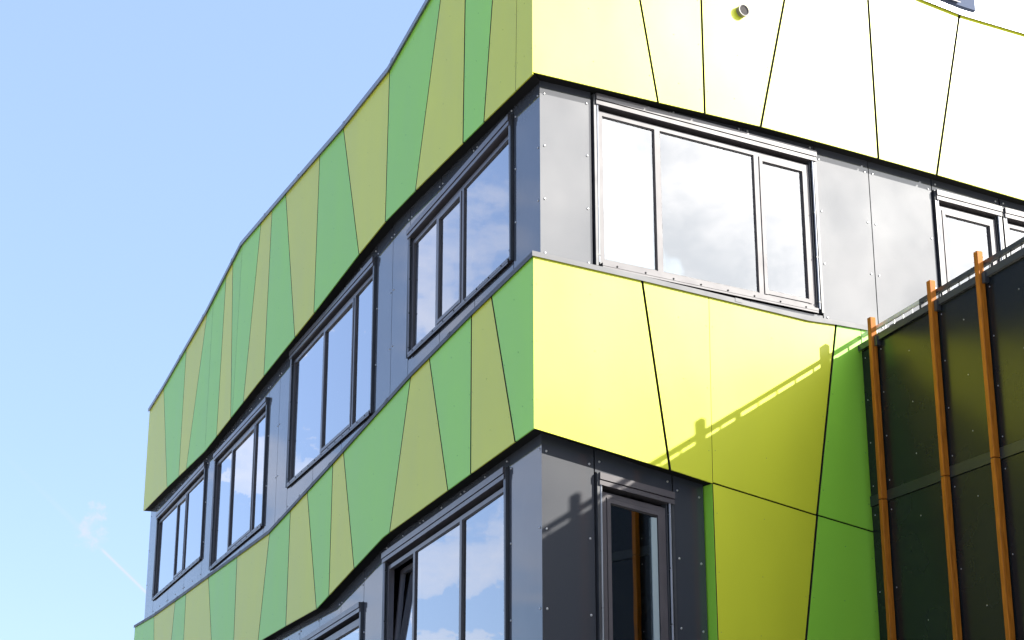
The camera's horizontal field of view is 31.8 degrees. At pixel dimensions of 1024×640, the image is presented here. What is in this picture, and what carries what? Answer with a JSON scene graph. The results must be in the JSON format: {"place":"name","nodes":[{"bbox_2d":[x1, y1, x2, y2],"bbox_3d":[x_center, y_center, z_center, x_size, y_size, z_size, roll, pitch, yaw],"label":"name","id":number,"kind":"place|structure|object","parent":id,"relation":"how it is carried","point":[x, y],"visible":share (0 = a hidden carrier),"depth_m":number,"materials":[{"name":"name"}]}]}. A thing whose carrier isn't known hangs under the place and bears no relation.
{"place":"outdoors","nodes":[
{"label":"outdoors","id":0,"kind":"place"},
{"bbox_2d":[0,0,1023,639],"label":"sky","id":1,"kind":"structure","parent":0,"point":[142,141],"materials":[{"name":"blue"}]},
{"bbox_2d":[134,0,1023,639],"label":"office building","id":2,"kind":"structure","parent":0,"point":[534,320],"depth_m":18.98,"materials":[{"name":"green"}]},
{"bbox_2d":[152,462,206,600],"bbox_3d":[-6.185,4.016,33.574,0.175,1.766,4.675,7,-19,-20],"label":"window","id":3,"kind":"structure","parent":2,"relation":"in","point":[180,522],"depth_m":33.54,"materials":[{"name":"glass"}]},
{"bbox_2d":[209,397,268,569],"bbox_3d":[-4.384,2.716,29.048,0.175,2.056,3.831,7,-19,-20],"label":"window","id":4,"kind":"structure","parent":2,"relation":"in","point":[240,463],"depth_m":29.04,"materials":[{"name":"glass"}]},
{"bbox_2d":[285,257,376,487],"bbox_3d":[-2.437,0.815,24.313,0.175,2.103,4.257,7,-19,-20],"label":"window","id":5,"kind":"structure","parent":2,"relation":"in","point":[331,384],"depth_m":24.20,"materials":[{"name":"glass"}]},
{"bbox_2d":[300,602,363,639],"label":"window","id":6,"kind":"structure","parent":2,"relation":"in","point":[348,625],"depth_m":22.23,"materials":[{"name":"metal"}]},
{"bbox_2d":[381,467,508,639],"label":"window","id":7,"kind":"structure","parent":2,"relation":"in","point":[455,586],"depth_m":18.56,"materials":[{"name":"glass"}]},
{"bbox_2d":[406,114,513,358],"bbox_3d":[-0.567,-0.821,19.708,0.175,1.667,3.420,7,-19,-20],"label":"window","id":8,"kind":"structure","parent":2,"relation":"in","point":[462,241],"depth_m":19.59,"materials":[{"name":"glass"}]},
{"bbox_2d":[594,472,677,639],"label":"window","id":9,"kind":"structure","parent":2,"relation":"in","point":[664,597],"depth_m":16.90,"materials":[{"name":"metal"}]},
{"bbox_2d":[590,93,823,314],"bbox_3d":[2.013,-1.153,18.515,2.838,1.869,0.175,10,-21,-29],"label":"window","id":10,"kind":"structure","parent":2,"relation":"in","point":[677,199],"depth_m":18.49,"materials":[{"name":"glass"}]},
{"bbox_2d":[736,4,748,17],"bbox_3d":[2.467,-3.305,19.248,0.140,0.140,0.054,10,-21,-29],"label":"vent cap","id":11,"kind":"object","parent":2,"relation":"attached to","point":[742,10],"visible":1,"depth_m":19.23,"materials":[{"name":"grey metal"}]},
{"bbox_2d":[931,189,1004,295],"bbox_3d":[5.148,-0.534,20.234,1.014,1.752,0.175,10,-21,-29],"label":"window","id":12,"kind":"structure","parent":2,"relation":"in","point":[963,226],"depth_m":20.32,"materials":[{"name":"glass"}]},
{"bbox_2d":[1002,207,1023,257],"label":"window","id":13,"kind":"structure","parent":2,"relation":"in","point":[1012,220],"depth_m":20.75,"materials":[{"name":"metal"}]},
{"bbox_2d":[939,0,974,12],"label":"window","id":14,"kind":"structure","parent":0,"point":[967,5],"depth_m":25.17,"materials":[{"name":"grey"}]},
{"label":"ground","id":15,"kind":"structure","parent":0,"visible":0},
{"bbox_2d":[858,237,1023,639],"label":"annex","id":16,"kind":"object","parent":15,"relation":"on","point":[944,386],"visible":1,"depth_m":17.05,"materials":[{"name":"black metal"}]}
]}

